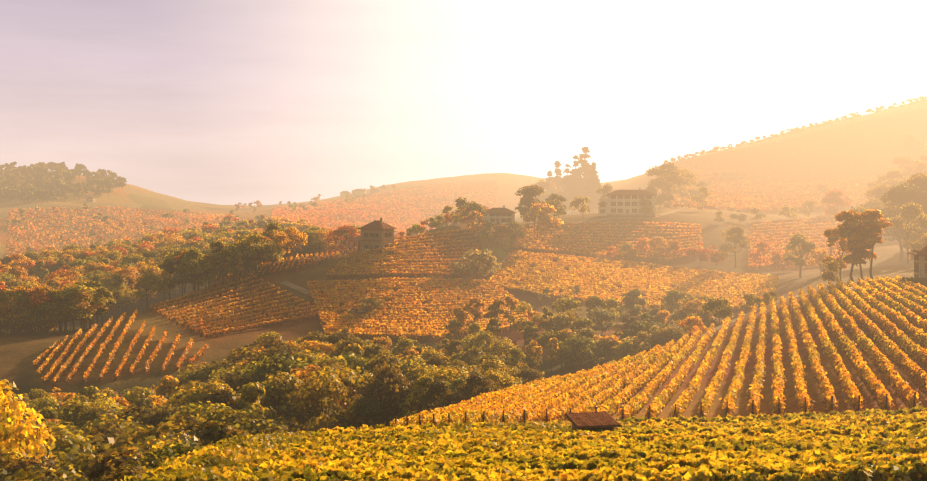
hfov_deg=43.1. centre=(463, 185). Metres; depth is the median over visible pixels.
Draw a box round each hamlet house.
[86,196,94,201]
[340,191,350,196]
[352,188,366,195]
[370,188,378,193]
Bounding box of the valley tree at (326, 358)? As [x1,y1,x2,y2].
[305,354,362,372]
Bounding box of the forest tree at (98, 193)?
[93,189,101,197]
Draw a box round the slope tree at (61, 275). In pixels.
[44,272,76,281]
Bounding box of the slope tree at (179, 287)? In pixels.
[155,273,183,299]
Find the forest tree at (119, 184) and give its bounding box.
[115,181,123,187]
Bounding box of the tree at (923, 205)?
[904,200,926,228]
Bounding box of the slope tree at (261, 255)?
[259,237,276,272]
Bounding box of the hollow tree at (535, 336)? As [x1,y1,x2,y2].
[522,325,541,345]
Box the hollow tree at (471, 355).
[449,347,504,367]
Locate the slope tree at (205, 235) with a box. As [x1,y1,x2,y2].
[198,232,209,240]
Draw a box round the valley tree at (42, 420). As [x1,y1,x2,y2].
[30,419,75,435]
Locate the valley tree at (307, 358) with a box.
[287,349,322,365]
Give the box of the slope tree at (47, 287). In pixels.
[34,285,54,333]
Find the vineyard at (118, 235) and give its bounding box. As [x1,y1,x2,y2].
[4,206,233,255]
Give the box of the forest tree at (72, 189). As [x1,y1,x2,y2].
[67,186,77,197]
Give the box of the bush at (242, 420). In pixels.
[199,407,288,434]
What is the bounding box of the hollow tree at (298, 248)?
[280,239,305,260]
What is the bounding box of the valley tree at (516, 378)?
[493,376,521,388]
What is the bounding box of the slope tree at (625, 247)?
[618,242,638,258]
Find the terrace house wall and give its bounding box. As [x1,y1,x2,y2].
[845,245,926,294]
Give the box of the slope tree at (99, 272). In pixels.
[90,270,104,274]
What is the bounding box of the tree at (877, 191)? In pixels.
[864,184,894,234]
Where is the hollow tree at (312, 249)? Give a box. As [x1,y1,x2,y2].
[283,231,323,257]
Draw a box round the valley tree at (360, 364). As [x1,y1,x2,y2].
[351,357,375,374]
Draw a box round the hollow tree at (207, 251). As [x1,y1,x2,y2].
[200,244,230,266]
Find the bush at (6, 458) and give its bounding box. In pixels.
[0,448,29,470]
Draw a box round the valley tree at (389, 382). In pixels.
[356,362,414,426]
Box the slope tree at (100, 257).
[96,254,113,265]
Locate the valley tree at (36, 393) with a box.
[28,388,50,399]
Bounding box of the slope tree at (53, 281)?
[41,278,60,287]
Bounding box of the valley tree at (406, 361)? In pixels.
[401,355,425,365]
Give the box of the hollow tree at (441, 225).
[428,214,450,227]
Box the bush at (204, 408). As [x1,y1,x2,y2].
[160,401,231,423]
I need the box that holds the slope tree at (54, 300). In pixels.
[50,290,62,327]
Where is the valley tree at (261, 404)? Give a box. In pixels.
[236,385,305,431]
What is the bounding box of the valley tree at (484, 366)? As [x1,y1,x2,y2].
[460,359,523,380]
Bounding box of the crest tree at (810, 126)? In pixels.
[808,123,814,129]
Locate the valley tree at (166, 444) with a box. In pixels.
[156,440,203,453]
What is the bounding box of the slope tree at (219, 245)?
[212,241,228,280]
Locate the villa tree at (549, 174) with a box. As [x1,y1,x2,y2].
[544,170,552,193]
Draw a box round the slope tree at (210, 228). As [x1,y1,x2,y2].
[202,224,215,233]
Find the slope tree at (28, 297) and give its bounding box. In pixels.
[24,289,35,333]
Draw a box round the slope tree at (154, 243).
[143,240,163,247]
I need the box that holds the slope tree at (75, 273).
[67,270,80,275]
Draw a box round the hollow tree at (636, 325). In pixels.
[627,313,672,338]
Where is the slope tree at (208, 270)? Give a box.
[191,255,217,288]
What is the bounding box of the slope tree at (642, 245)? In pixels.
[632,237,652,250]
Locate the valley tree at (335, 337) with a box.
[326,331,356,343]
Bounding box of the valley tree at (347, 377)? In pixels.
[285,363,390,425]
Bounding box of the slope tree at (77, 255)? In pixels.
[67,251,86,264]
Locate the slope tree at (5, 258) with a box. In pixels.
[0,256,10,263]
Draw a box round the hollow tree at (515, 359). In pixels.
[504,347,529,370]
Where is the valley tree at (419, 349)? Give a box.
[415,346,422,354]
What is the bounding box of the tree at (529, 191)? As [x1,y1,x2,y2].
[515,184,565,226]
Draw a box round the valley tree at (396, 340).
[393,337,400,345]
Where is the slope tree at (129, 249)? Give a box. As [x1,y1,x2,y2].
[112,245,136,254]
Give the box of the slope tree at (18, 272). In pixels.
[5,265,38,287]
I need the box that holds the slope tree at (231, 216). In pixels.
[222,214,239,225]
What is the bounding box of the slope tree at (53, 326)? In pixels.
[27,315,57,333]
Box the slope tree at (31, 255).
[22,251,38,259]
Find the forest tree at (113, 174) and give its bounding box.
[109,172,117,177]
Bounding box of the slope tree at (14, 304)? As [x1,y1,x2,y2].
[4,292,35,333]
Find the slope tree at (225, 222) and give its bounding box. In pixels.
[217,219,234,228]
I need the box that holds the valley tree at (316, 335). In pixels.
[293,331,333,345]
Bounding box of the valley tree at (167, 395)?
[151,379,214,403]
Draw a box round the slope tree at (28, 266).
[21,261,34,275]
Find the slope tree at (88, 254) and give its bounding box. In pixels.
[81,251,97,260]
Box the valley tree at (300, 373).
[274,364,357,420]
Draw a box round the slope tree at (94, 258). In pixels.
[85,255,97,261]
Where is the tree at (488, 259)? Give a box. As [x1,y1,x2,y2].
[451,249,501,279]
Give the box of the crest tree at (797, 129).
[791,127,801,132]
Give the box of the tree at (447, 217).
[442,213,451,225]
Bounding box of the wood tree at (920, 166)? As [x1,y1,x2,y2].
[912,161,926,175]
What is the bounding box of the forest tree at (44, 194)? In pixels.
[40,191,52,201]
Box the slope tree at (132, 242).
[121,238,136,243]
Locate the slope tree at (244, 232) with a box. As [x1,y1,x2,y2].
[241,229,253,234]
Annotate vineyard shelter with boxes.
[564,411,621,430]
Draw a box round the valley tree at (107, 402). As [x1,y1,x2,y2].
[95,400,123,413]
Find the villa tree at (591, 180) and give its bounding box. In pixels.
[579,162,600,211]
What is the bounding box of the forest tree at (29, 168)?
[26,166,33,173]
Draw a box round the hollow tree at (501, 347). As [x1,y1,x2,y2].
[462,330,516,357]
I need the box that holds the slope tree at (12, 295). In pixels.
[0,291,29,333]
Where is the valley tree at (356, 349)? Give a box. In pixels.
[341,343,362,363]
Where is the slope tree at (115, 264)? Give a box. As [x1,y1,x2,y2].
[113,256,122,268]
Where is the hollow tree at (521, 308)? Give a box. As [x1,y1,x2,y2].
[507,301,544,341]
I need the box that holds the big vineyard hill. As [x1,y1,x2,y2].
[645,107,926,212]
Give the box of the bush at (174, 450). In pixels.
[143,441,201,462]
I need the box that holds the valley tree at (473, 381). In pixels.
[455,372,499,400]
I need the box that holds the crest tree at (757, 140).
[754,136,762,142]
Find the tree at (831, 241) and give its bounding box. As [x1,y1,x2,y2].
[821,235,851,280]
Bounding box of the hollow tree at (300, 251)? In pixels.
[279,228,308,255]
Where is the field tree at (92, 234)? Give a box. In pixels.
[89,229,97,236]
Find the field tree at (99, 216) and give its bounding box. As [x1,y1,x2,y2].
[93,213,101,220]
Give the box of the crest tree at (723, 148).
[719,146,727,151]
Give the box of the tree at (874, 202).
[856,198,894,226]
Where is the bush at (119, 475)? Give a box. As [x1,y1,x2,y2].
[93,463,151,480]
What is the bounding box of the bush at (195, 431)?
[168,418,208,445]
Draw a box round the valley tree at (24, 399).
[9,392,30,406]
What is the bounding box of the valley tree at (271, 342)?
[251,336,289,350]
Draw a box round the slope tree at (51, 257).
[44,256,56,269]
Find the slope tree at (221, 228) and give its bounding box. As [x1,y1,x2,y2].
[214,225,232,234]
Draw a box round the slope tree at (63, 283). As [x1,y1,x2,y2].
[59,280,73,322]
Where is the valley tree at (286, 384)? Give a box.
[258,370,308,428]
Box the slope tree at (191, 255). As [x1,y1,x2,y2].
[173,247,212,291]
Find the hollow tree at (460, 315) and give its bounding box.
[451,306,466,335]
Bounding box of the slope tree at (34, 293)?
[0,286,50,333]
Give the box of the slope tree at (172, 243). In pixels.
[166,241,183,246]
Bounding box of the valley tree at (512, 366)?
[506,365,527,381]
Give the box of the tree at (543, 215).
[522,202,563,239]
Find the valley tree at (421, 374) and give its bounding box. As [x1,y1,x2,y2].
[380,365,457,420]
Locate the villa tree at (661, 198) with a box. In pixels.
[645,185,675,209]
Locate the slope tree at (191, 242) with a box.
[184,240,200,248]
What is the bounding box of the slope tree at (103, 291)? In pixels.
[93,287,115,325]
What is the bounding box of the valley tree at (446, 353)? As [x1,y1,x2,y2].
[437,349,449,356]
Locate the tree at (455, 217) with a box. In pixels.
[451,213,459,225]
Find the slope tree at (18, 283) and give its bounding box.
[7,280,22,288]
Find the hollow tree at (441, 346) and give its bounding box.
[437,339,449,350]
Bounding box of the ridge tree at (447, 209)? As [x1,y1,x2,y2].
[441,205,453,221]
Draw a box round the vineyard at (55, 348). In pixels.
[32,309,209,385]
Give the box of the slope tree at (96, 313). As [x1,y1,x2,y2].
[83,290,108,328]
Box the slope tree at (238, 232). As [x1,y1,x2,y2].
[234,229,245,234]
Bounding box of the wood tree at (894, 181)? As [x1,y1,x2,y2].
[863,177,903,201]
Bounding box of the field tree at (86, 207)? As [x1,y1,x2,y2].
[82,203,88,209]
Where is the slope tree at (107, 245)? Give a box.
[90,243,111,250]
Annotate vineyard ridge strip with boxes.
[205,249,348,289]
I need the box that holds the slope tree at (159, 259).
[143,257,162,301]
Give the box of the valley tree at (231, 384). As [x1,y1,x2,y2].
[213,372,266,422]
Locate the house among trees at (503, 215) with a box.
[484,206,515,223]
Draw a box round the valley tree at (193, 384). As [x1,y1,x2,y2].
[161,381,205,407]
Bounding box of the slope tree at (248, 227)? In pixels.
[242,220,251,229]
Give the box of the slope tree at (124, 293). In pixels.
[106,283,137,312]
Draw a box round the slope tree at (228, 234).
[222,231,235,239]
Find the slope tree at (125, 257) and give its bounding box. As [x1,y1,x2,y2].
[120,253,135,266]
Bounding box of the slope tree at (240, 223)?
[233,219,248,230]
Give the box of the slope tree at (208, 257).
[201,255,213,286]
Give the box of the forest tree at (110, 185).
[106,182,113,190]
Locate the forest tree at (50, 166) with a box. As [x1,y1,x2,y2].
[45,163,53,171]
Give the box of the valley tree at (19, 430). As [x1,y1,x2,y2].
[0,379,54,462]
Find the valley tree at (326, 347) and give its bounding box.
[299,339,341,359]
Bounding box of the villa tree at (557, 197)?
[545,193,567,217]
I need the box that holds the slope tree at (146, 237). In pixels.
[136,234,160,242]
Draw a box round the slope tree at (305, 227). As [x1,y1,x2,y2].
[296,223,311,231]
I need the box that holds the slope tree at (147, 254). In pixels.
[139,250,159,257]
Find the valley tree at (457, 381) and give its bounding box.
[437,376,476,406]
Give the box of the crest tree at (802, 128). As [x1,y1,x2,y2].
[799,125,807,131]
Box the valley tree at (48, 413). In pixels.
[35,407,60,422]
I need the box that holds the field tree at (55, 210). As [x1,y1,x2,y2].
[51,206,59,214]
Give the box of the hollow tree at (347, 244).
[338,234,356,253]
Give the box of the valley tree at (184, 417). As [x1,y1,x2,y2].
[167,414,205,441]
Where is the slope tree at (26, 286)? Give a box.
[18,282,34,289]
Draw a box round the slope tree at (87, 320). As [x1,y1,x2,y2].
[76,307,95,324]
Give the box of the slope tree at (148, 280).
[133,272,164,308]
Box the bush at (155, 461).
[116,452,178,472]
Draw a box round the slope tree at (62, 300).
[60,297,69,332]
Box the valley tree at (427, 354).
[415,348,451,361]
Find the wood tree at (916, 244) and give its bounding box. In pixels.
[908,235,926,260]
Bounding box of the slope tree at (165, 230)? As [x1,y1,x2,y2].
[162,227,178,233]
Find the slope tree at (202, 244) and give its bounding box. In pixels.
[181,240,208,250]
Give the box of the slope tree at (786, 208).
[778,205,798,217]
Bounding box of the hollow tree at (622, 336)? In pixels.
[620,329,635,345]
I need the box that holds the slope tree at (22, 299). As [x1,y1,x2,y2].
[14,289,36,314]
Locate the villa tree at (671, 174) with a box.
[645,161,694,207]
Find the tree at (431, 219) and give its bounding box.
[426,217,438,229]
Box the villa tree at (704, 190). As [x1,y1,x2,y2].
[690,186,712,210]
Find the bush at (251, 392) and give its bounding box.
[234,382,276,420]
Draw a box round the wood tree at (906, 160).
[891,156,917,172]
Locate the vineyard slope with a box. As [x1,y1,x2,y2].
[114,405,926,480]
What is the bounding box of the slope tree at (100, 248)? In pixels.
[94,246,108,252]
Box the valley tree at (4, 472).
[0,469,14,480]
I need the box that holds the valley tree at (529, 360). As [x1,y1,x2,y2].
[523,356,542,371]
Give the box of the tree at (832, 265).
[822,260,839,281]
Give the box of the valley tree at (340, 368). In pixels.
[308,360,365,403]
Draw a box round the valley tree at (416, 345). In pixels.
[392,339,427,354]
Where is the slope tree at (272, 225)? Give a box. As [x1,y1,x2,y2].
[262,221,288,240]
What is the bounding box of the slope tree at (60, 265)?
[50,260,65,273]
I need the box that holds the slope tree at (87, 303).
[67,290,103,330]
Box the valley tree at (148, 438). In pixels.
[136,436,164,448]
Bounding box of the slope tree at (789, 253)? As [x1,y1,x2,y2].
[783,232,817,273]
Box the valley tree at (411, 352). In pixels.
[394,348,418,360]
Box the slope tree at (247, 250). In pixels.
[235,232,284,274]
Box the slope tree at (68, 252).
[58,249,76,264]
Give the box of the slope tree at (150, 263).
[137,259,162,303]
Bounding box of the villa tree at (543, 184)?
[533,179,566,203]
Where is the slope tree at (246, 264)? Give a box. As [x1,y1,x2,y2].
[242,261,250,271]
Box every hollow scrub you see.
[535,332,563,347]
[545,318,552,325]
[547,312,577,335]
[547,346,574,366]
[551,297,581,318]
[551,311,578,332]
[552,350,566,364]
[553,345,578,369]
[555,329,578,346]
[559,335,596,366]
[567,350,606,369]
[572,317,593,332]
[572,328,598,351]
[582,340,601,354]
[585,296,603,316]
[586,308,619,333]
[591,334,622,360]
[596,345,611,357]
[601,298,620,321]
[607,336,651,356]
[612,339,637,360]
[618,307,640,320]
[621,288,642,308]
[621,290,647,310]
[624,328,644,335]
[629,304,650,316]
[636,330,659,352]
[645,297,671,309]
[645,315,660,324]
[646,332,667,349]
[647,308,664,322]
[648,326,689,343]
[650,324,674,341]
[657,310,670,323]
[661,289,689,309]
[661,305,675,319]
[667,309,691,327]
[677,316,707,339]
[679,298,703,320]
[681,294,709,307]
[682,316,701,333]
[687,313,717,327]
[695,306,715,324]
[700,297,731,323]
[716,302,733,322]
[723,305,730,318]
[752,291,771,304]
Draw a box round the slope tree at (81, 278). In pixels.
[75,274,91,320]
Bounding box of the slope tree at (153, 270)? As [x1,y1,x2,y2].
[137,265,177,305]
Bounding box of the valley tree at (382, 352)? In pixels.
[366,349,401,360]
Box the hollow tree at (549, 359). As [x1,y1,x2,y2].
[546,337,559,371]
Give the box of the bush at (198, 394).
[166,379,241,410]
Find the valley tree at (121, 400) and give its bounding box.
[110,396,130,410]
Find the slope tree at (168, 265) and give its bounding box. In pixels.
[158,258,181,299]
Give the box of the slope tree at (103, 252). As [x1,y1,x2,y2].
[98,250,109,256]
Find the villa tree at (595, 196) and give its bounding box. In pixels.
[590,171,601,210]
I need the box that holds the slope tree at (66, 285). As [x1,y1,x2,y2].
[62,282,74,324]
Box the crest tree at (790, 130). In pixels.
[785,128,796,134]
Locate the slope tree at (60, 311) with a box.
[45,287,70,332]
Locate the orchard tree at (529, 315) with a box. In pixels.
[520,310,545,324]
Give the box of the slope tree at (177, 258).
[172,250,194,295]
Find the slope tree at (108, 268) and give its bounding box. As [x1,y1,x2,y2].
[102,265,114,272]
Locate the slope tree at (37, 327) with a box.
[35,323,58,333]
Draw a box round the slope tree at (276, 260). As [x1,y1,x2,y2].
[263,240,280,265]
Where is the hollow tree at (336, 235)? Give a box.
[321,225,360,254]
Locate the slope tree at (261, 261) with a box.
[243,236,274,267]
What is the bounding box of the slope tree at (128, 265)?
[121,263,140,309]
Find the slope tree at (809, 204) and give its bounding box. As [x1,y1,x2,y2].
[799,200,814,217]
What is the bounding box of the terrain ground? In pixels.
[0,101,926,423]
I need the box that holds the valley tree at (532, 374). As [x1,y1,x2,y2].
[512,368,541,384]
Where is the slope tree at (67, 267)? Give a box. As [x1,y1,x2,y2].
[61,265,71,270]
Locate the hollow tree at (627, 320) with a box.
[616,315,642,329]
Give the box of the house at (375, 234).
[348,218,396,252]
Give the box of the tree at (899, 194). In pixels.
[849,183,926,260]
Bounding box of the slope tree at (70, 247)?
[61,244,82,250]
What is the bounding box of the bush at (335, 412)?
[302,402,351,425]
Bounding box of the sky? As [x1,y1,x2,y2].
[0,0,926,205]
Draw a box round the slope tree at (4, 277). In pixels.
[0,272,16,289]
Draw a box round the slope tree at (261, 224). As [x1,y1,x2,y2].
[254,219,268,228]
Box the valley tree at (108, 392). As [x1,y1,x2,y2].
[93,389,118,400]
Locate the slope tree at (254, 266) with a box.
[228,254,260,272]
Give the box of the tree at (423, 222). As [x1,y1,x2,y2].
[419,220,428,229]
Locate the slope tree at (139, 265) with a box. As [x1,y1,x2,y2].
[136,262,144,308]
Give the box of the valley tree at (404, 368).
[374,363,418,394]
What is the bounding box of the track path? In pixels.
[486,250,522,291]
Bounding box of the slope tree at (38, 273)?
[30,267,46,281]
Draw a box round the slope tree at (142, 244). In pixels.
[136,242,157,248]
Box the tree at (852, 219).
[823,210,883,281]
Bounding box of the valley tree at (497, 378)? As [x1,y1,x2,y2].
[474,369,518,394]
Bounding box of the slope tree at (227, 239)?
[209,237,233,244]
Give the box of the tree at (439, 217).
[433,215,444,226]
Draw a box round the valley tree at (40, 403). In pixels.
[26,395,62,411]
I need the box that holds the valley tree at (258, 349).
[252,347,276,352]
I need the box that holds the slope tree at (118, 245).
[110,243,125,250]
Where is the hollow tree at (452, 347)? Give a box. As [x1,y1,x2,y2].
[444,340,464,355]
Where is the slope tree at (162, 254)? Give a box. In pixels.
[157,248,176,295]
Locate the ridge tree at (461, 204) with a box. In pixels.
[450,197,471,215]
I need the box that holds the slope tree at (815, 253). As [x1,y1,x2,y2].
[807,249,832,274]
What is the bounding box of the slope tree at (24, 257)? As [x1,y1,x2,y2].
[17,255,29,261]
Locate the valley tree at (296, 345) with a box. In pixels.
[285,340,301,348]
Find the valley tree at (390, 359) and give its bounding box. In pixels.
[366,352,402,389]
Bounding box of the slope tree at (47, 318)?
[30,304,64,333]
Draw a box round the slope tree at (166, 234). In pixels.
[162,231,181,238]
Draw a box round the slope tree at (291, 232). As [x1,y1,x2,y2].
[273,226,307,256]
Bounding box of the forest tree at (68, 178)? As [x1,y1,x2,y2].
[65,176,72,184]
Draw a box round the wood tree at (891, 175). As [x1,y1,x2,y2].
[867,170,909,187]
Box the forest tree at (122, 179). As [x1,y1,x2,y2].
[120,177,126,185]
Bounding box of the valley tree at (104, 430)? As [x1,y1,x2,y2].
[86,421,128,436]
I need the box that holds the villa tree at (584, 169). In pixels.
[569,147,594,205]
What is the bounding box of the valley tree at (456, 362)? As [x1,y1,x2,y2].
[445,359,465,371]
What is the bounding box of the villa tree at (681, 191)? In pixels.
[663,168,698,202]
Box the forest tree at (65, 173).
[62,170,71,176]
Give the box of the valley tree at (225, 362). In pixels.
[217,359,231,367]
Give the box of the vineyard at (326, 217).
[271,179,497,234]
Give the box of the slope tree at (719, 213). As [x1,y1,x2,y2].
[714,210,725,221]
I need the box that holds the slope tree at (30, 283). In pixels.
[20,281,40,286]
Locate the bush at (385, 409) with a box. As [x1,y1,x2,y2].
[328,397,397,428]
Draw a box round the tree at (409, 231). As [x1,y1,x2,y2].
[406,228,412,235]
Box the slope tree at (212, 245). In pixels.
[210,241,217,279]
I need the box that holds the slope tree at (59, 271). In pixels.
[45,269,68,283]
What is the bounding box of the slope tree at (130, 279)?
[125,275,138,313]
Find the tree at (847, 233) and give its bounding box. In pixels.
[841,218,871,279]
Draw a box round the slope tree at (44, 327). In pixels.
[18,323,46,331]
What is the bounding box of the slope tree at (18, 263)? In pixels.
[6,259,32,275]
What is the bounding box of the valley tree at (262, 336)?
[255,331,281,342]
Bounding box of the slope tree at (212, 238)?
[205,235,223,243]
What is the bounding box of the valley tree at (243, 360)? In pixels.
[226,357,251,370]
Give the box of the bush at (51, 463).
[0,453,60,478]
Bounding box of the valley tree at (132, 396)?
[122,386,165,404]
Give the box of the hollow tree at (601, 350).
[596,341,608,357]
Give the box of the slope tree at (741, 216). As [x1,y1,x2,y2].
[729,210,746,222]
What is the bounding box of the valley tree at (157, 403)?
[146,395,167,409]
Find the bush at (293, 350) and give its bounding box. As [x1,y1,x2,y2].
[243,343,304,369]
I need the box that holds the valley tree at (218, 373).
[173,367,234,396]
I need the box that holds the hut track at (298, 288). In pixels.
[281,281,341,315]
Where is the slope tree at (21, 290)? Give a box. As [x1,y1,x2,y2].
[16,288,34,333]
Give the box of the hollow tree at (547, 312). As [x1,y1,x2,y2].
[539,306,553,331]
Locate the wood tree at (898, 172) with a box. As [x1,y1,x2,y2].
[891,168,905,179]
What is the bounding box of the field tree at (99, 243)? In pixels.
[93,239,103,244]
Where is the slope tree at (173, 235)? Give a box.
[162,235,185,241]
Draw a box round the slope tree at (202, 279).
[175,257,221,290]
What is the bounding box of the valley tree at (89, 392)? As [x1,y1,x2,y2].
[75,386,99,401]
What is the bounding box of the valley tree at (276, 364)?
[226,352,316,423]
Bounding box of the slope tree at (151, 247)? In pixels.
[131,245,158,253]
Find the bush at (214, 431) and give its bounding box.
[200,420,252,447]
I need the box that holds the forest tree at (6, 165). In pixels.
[4,163,10,170]
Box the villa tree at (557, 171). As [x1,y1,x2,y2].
[549,160,561,192]
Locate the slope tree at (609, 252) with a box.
[605,246,616,257]
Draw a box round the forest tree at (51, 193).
[48,190,58,200]
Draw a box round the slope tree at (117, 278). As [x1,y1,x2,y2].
[110,274,128,318]
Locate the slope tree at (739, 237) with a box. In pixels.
[719,225,751,266]
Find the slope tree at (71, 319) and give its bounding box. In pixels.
[65,295,74,331]
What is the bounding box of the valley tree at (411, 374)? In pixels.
[369,363,437,426]
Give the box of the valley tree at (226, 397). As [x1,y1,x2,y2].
[201,388,242,409]
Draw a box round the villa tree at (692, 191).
[680,180,709,199]
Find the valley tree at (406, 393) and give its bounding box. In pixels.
[401,387,417,410]
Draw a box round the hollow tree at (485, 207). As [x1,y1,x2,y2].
[464,205,488,223]
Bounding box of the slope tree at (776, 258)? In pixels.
[770,250,794,271]
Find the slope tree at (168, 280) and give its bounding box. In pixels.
[157,271,172,301]
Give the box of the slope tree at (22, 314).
[0,286,31,333]
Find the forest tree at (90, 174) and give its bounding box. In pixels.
[85,173,96,178]
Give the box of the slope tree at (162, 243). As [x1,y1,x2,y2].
[157,236,186,246]
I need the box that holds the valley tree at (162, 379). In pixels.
[157,375,171,398]
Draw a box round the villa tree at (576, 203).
[569,196,590,217]
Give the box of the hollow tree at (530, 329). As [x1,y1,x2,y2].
[523,321,537,342]
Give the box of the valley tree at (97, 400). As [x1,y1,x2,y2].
[89,392,115,407]
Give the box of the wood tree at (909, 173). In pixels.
[901,161,926,176]
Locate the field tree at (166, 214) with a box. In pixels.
[162,212,173,219]
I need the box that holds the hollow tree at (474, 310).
[462,297,485,331]
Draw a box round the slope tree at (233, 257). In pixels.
[228,245,239,275]
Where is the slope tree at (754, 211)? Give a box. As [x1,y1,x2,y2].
[748,208,766,219]
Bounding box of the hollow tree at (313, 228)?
[301,225,325,238]
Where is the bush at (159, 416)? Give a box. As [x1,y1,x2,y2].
[136,404,185,427]
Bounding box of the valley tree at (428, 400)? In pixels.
[415,378,466,413]
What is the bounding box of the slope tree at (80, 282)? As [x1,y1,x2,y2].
[73,279,95,328]
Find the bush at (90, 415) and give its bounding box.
[70,404,120,430]
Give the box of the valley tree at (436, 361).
[423,355,448,367]
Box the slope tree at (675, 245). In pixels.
[665,240,686,260]
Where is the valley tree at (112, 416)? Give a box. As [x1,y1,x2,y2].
[102,413,118,421]
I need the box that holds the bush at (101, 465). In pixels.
[81,446,151,480]
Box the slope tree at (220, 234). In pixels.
[203,233,225,241]
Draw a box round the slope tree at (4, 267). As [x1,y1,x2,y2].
[0,264,31,277]
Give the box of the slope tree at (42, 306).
[37,290,60,331]
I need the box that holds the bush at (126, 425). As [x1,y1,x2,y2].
[73,415,149,434]
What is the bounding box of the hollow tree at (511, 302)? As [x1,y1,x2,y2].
[504,296,517,332]
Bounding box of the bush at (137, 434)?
[102,421,199,454]
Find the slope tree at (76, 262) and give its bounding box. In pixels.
[66,258,90,268]
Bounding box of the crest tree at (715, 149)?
[712,146,720,153]
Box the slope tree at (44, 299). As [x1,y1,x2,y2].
[33,289,51,333]
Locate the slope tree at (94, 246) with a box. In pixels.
[89,243,99,248]
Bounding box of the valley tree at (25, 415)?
[0,405,36,421]
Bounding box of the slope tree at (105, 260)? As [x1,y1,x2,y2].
[97,258,112,266]
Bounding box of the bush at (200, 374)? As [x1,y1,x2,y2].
[166,364,226,398]
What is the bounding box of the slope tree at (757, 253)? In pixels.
[748,241,770,267]
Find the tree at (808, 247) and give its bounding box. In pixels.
[783,236,816,277]
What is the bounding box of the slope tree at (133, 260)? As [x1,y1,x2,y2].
[123,255,145,300]
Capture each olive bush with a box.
[538,288,553,302]
[572,285,580,291]
[739,291,758,307]
[768,291,778,300]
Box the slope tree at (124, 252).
[112,247,127,255]
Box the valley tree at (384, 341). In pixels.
[369,336,391,348]
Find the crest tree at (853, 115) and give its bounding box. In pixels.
[848,113,857,118]
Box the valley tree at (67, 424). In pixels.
[28,421,87,438]
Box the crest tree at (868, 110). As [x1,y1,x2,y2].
[865,108,874,115]
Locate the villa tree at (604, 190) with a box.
[596,183,615,202]
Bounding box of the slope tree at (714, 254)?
[706,245,728,265]
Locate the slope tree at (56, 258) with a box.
[47,254,59,263]
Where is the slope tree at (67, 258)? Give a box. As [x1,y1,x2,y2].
[57,253,74,263]
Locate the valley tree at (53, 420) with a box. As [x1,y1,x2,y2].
[36,419,62,424]
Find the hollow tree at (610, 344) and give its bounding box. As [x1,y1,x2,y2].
[597,331,623,347]
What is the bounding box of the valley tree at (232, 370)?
[212,366,243,378]
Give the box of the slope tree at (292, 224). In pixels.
[282,221,296,227]
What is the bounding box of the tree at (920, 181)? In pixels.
[882,171,926,232]
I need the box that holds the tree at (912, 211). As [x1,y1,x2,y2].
[884,201,926,263]
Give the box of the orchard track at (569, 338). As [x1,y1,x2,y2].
[489,322,624,348]
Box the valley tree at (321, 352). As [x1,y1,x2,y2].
[311,349,331,357]
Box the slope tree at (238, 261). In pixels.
[235,253,243,280]
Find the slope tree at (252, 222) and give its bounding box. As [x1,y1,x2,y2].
[249,219,256,226]
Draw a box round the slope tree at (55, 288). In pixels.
[49,285,59,331]
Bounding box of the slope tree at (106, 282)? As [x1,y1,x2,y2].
[96,278,124,319]
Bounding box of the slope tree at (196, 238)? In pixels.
[186,236,205,242]
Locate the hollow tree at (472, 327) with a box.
[460,322,483,345]
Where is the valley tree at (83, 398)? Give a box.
[71,395,88,401]
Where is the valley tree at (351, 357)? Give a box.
[337,351,363,367]
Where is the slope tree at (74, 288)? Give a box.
[54,284,108,331]
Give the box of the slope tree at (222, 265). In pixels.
[204,252,223,285]
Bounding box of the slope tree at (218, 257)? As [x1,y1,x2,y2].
[211,247,235,284]
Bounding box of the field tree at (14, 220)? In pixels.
[12,218,17,225]
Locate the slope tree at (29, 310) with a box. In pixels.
[6,293,53,333]
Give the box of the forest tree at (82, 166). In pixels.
[75,163,86,169]
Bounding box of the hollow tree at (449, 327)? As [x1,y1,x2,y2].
[445,318,463,340]
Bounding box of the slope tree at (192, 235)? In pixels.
[186,232,204,241]
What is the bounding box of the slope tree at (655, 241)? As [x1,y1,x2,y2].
[644,236,672,255]
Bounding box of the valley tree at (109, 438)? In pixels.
[85,433,124,453]
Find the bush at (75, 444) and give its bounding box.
[6,424,110,458]
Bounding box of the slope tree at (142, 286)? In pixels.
[132,282,150,311]
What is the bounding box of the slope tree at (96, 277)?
[85,273,113,317]
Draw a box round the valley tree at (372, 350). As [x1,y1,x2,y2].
[361,343,385,358]
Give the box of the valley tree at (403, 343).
[390,338,423,355]
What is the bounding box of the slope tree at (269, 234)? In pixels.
[260,229,290,265]
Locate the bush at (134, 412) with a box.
[93,402,160,431]
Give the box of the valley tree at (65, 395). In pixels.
[49,387,75,405]
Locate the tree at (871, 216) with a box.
[845,209,893,279]
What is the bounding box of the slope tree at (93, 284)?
[81,280,120,326]
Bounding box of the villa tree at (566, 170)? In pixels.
[557,164,570,211]
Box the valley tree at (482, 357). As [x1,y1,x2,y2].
[474,353,511,374]
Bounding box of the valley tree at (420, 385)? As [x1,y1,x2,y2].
[404,375,436,415]
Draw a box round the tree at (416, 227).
[411,224,424,233]
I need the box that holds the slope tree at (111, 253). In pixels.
[104,250,121,259]

